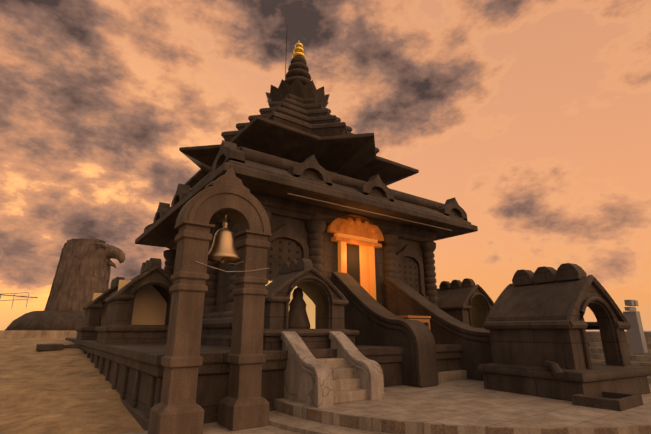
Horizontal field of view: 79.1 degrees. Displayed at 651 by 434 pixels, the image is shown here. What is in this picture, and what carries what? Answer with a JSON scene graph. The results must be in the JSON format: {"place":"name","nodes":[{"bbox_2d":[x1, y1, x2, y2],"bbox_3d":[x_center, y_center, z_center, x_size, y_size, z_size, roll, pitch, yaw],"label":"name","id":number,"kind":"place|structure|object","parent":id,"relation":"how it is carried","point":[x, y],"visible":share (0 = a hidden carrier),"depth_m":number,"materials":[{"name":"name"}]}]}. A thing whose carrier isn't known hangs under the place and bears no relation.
{"place":"outdoors","nodes":[
{"label":"outdoors","id":0,"kind":"place"},
{"bbox_2d":[0,338,143,433],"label":"sand ground","id":1,"kind":"structure","parent":0,"point":[67,391],"depth_m":6.96,"materials":[{"name":"beige sand"}]},
{"bbox_2d":[36,344,79,349],"bbox_3d":[-8.762,4.567,12.968,1.314,0.772,1.300,11,-20,-34],"label":"stone slab","id":2,"kind":"object","parent":1,"relation":"on","point":[52,346],"visible":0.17,"depth_m":12.50,"materials":[{"name":"stone"}]},
{"bbox_2d":[148,167,271,433],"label":"bell arch","id":3,"kind":"structure","parent":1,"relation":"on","point":[243,405],"depth_m":5.35,"materials":[{"name":"brown stone"}]},
{"bbox_2d":[208,211,239,263],"bbox_3d":[-1.487,0.294,5.803,0.490,0.790,0.490,11,-20,-34],"label":"bell","id":4,"kind":"object","parent":3,"relation":"hanging from","point":[223,249],"visible":1,"depth_m":5.66,"materials":[{"name":"metal"}]},
{"bbox_2d":[195,259,267,271],"bbox_3d":[-1.351,0.696,5.668,1.102,0.230,0.200,11,-20,-34],"label":"bell rope","id":5,"kind":"object","parent":3,"relation":"attached to","point":[230,263],"visible":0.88,"depth_m":5.59,"materials":[{"name":"brown fabric"}]},
{"bbox_2d":[123,422,300,433],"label":"ground paving","id":6,"kind":"structure","parent":1,"relation":"on","point":[212,428],"depth_m":5.00,"materials":[{"name":"beige stone"}]},
{"bbox_2d":[167,191,436,346],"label":"temple walls","id":7,"kind":"structure","parent":0,"point":[218,323],"depth_m":10.37,"materials":[{"name":"brown stone"}]},
{"bbox_2d":[163,209,438,312],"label":"columns","id":8,"kind":"structure","parent":7,"relation":"attached to","point":[315,228],"depth_m":10.60,"materials":[{"name":"brown stone"}]},
{"bbox_2d":[135,147,477,247],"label":"temple roof","id":9,"kind":"structure","parent":7,"relation":"on","point":[261,172],"depth_m":10.47,"materials":[{"name":"stone"}]},
{"bbox_2d":[179,115,418,187],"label":"temple roof","id":10,"kind":"structure","parent":9,"relation":"on","point":[354,156],"depth_m":11.86,"materials":[{"name":"stone"}]},
{"bbox_2d":[221,93,378,153],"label":"temple tiers","id":11,"kind":"object","parent":10,"relation":"on","point":[311,116],"visible":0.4,"depth_m":13.17,"materials":[{"name":"stone"}]},
{"bbox_2d":[265,78,329,107],"bbox_3d":[-1.093,-4.503,15.508,2.547,0.950,2.540,11,-20,-34],"label":"temple lotus","id":12,"kind":"object","parent":11,"relation":"on","point":[284,89],"visible":0.35,"depth_m":14.58,"materials":[{"name":"stone"}]},
{"bbox_2d":[284,56,310,85],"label":"spire","id":13,"kind":"structure","parent":12,"relation":"on","point":[298,68],"depth_m":15.49,"materials":[{"name":"stone"}]},
{"bbox_2d":[285,34,286,78],"bbox_3d":[-1.605,-6.600,16.050,0.021,3.000,0.024,11,-20,-34],"label":"lightning rod","id":14,"kind":"object","parent":13,"relation":"attached to","point":[286,51],"visible":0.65,"depth_m":16.12,"materials":[{"name":"black metal"}]},
{"bbox_2d":[292,41,304,57],"bbox_3d":[-1.093,-6.862,16.189,0.540,0.980,0.540,11,-20,-34],"label":"golden finial","id":15,"kind":"object","parent":13,"relation":"on","point":[298,50],"visible":0.81,"depth_m":16.00,"materials":[{"name":"gold metal"}]},
{"bbox_2d":[144,140,467,231],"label":"roof dormer ornaments","id":16,"kind":"object","parent":9,"relation":"on","point":[310,168],"visible":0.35,"depth_m":10.69,"materials":[{"name":"stone"}]},
{"bbox_2d":[288,193,451,230],"bbox_3d":[1.591,-0.060,10.980,6.100,0.023,0.026,11,-20,-34],"label":"tube light","id":17,"kind":"object","parent":9,"relation":"attached to","point":[366,211],"visible":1,"depth_m":10.58,"materials":[{"name":"beige"}]},
{"bbox_2d":[266,223,428,299],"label":"temple windows","id":18,"kind":"structure","parent":7,"relation":"in","point":[286,233],"depth_m":9.97,"materials":[{"name":"brown stone"}]},
{"bbox_2d":[269,240,417,286],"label":"window lattice openings","id":19,"kind":"object","parent":18,"relation":"attached to","point":[280,257],"visible":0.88,"depth_m":9.85,"materials":[{"name":"black"}]},
{"bbox_2d":[334,233,377,299],"bbox_3d":[0.874,1.597,10.913,1.500,2.140,0.180,11,-20,-34],"label":"door frame","id":20,"kind":"object","parent":7,"relation":"attached to","point":[367,269],"visible":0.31,"depth_m":11.07,"materials":[{"name":"orange wood"}]},
{"bbox_2d":[346,243,359,283],"bbox_3d":[0.846,1.699,10.924,0.900,1.950,0.020,11,-20,-34],"label":"dark door","id":21,"kind":"structure","parent":20,"relation":"in","point":[353,266],"depth_m":10.99,"materials":[{"name":"brown wood"}]},
{"bbox_2d":[327,215,383,247],"bbox_3d":[0.903,0.365,11.226,1.997,0.840,0.240,11,-20,-34],"label":"door canopy","id":22,"kind":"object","parent":20,"relation":"on","point":[351,226],"depth_m":11.12,"materials":[{"name":"brown stone"}]},
{"bbox_2d":[0,0,650,331],"label":"sky","id":23,"kind":"structure","parent":0,"point":[533,115],"materials":[{"name":"orange"}]},
{"bbox_2d":[399,315,430,328],"bbox_3d":[1.958,2.645,8.870,0.750,0.805,0.500,11,-20,-34],"label":"table","id":24,"kind":"object","parent":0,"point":[423,319],"visible":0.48,"depth_m":8.86,"materials":[{"name":"brown wood"}]},
{"bbox_2d":[269,379,650,433],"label":"plaza floor","id":25,"kind":"structure","parent":0,"point":[467,406],"depth_m":5.21,"materials":[{"name":"beige stone"}]},
{"bbox_2d":[280,331,383,407],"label":"stair balustrades","id":26,"kind":"object","parent":25,"relation":"on","point":[308,378],"visible":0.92,"depth_m":6.15,"materials":[{"name":"stone"}]},
{"bbox_2d":[317,358,367,403],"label":"stairs","id":27,"kind":"structure","parent":25,"relation":"on","point":[347,386],"depth_m":6.19,"materials":[{"name":"beige stone"}]},
{"bbox_2d":[330,272,492,387],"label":"door rails","id":28,"kind":"object","parent":25,"relation":"on","point":[370,318],"depth_m":8.81,"materials":[{"name":"brown stone"}]},
{"bbox_2d":[438,370,466,381],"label":"door steps","id":29,"kind":"structure","parent":25,"relation":"on","point":[445,376],"depth_m":8.47,"materials":[{"name":"beige stone"}]},
{"bbox_2d":[273,400,650,433],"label":"terrace edge stones","id":30,"kind":"object","parent":25,"relation":"on","point":[394,427],"visible":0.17,"depth_m":4.66,"materials":[{"name":"brown stone"}]},
{"bbox_2d":[477,263,650,400],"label":"shrine","id":31,"kind":"object","parent":25,"relation":"on","point":[534,321],"visible":1,"depth_m":6.82,"materials":[{"name":"stone"}]},
{"bbox_2d":[543,360,642,410],"bbox_3d":[3.938,2.497,5.971,0.840,0.569,1.098,11,-20,-34],"label":"trough","id":32,"kind":"object","parent":25,"relation":"on","point":[615,401],"visible":0.88,"depth_m":5.59,"materials":[{"name":"stone"}]},
{"bbox_2d":[586,332,650,383],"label":"steps","id":33,"kind":"structure","parent":25,"relation":"on","point":[596,351],"depth_m":11.82,"materials":[{"name":"beige stone"}]},
{"bbox_2d":[623,300,647,352],"bbox_3d":[8.608,3.041,10.994,0.500,1.410,0.300,11,-20,-34],"label":"floodlight post","id":34,"kind":"object","parent":33,"relation":"on","point":[636,338],"visible":1,"depth_m":10.87,"materials":[{"name":"grey"}]},
{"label":"ground floor","id":35,"kind":"structure","parent":0,"visible":0},
{"bbox_2d":[0,330,76,338],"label":"retaining wall","id":36,"kind":"structure","parent":35,"relation":"on","point":[6,334],"depth_m":22.17,"materials":[{"name":"beige stone"}]},
{"bbox_2d":[0,292,29,307],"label":"railings","id":37,"kind":"object","parent":36,"relation":"on","point":[16,299],"visible":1,"depth_m":25.21,"materials":[{"name":"white paint"}]},
{"bbox_2d":[0,294,37,297],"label":"ramp frame","id":38,"kind":"object","parent":36,"relation":"on","point":[19,296],"visible":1,"depth_m":25.28,"materials":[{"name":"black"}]},
{"bbox_2d":[5,311,84,329],"bbox_3d":[-21.901,9.139,34.446,9.600,1.800,8.000,11,-20,-34],"label":"rock mound","id":39,"kind":"object","parent":36,"relation":"on","point":[53,320],"visible":0.48,"depth_m":31.11,"materials":[{"name":"stone"}]},
{"bbox_2d":[44,238,124,310],"bbox_3d":[-21.596,5.548,35.585,5.372,7.156,4.739,11,-20,-34],"label":"eagle statue","id":40,"kind":"object","parent":39,"relation":"on","point":[82,275],"visible":0.79,"depth_m":34.18,"materials":[{"name":"stone"}]},
{"bbox_2d":[65,338,592,430],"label":"plinth","id":41,"kind":"structure","parent":35,"relation":"on","point":[132,374],"depth_m":6.29,"materials":[{"name":"stone"}]},
{"bbox_2d":[75,277,123,339],"bbox_3d":[-7.860,3.392,14.627,2.060,2.210,1.920,11,-20,-34],"label":"shrine","id":42,"kind":"object","parent":41,"relation":"on","point":[92,317],"visible":0.52,"depth_m":13.63,"materials":[{"name":"stone"}]},
{"bbox_2d":[92,293,108,325],"bbox_3d":[-8.153,3.539,15.006,1.350,1.216,0.020,11,-20,-34],"label":"shrine glow","id":43,"kind":"object","parent":42,"relation":"attached to","point":[104,313],"visible":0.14,"depth_m":14.82,"materials":[{"name":"brown"}]},
{"bbox_2d":[95,258,172,343],"bbox_3d":[-4.927,2.303,10.855,2.060,2.210,1.920,11,-20,-34],"label":"shrine","id":44,"kind":"object","parent":41,"relation":"on","point":[117,328],"visible":0.79,"depth_m":9.98,"materials":[{"name":"stone"}]},
{"bbox_2d":[118,280,166,324],"bbox_3d":[-5.219,2.451,11.234,1.350,1.216,0.020,11,-20,-34],"label":"shrine glow","id":45,"kind":"object","parent":44,"relation":"attached to","point":[150,306],"visible":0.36,"depth_m":11.30,"materials":[{"name":"brown"}]},
{"bbox_2d":[230,258,359,349],"bbox_3d":[-0.587,1.691,7.746,2.060,1.663,1.420,11,-20,-34],"label":"small shrine","id":46,"kind":"object","parent":41,"relation":"on","point":[324,294],"visible":0.77,"depth_m":7.45,"materials":[{"name":"stone"}]},
{"bbox_2d":[265,281,314,328],"bbox_3d":[-0.765,1.784,7.976,1.350,0.916,0.020,11,-20,-34],"label":"shrine glow","id":47,"kind":"object","parent":46,"relation":"in","point":[310,308],"visible":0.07,"depth_m":8.23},
{"bbox_2d":[288,287,310,328],"bbox_3d":[-0.546,1.792,7.747,0.560,0.820,0.392,11,-20,-34],"label":"statue","id":48,"kind":"object","parent":46,"relation":"in","point":[298,318],"visible":0.9,"depth_m":7.62,"materials":[{"name":"brown stone"}]},
{"bbox_2d":[436,278,493,330],"bbox_3d":[4.412,3.066,13.033,2.160,1.952,1.920,11,-20,-34],"label":"shrine","id":49,"kind":"object","parent":41,"relation":"on","point":[468,301],"visible":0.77,"depth_m":12.72,"materials":[{"name":"stone"}]}
]}

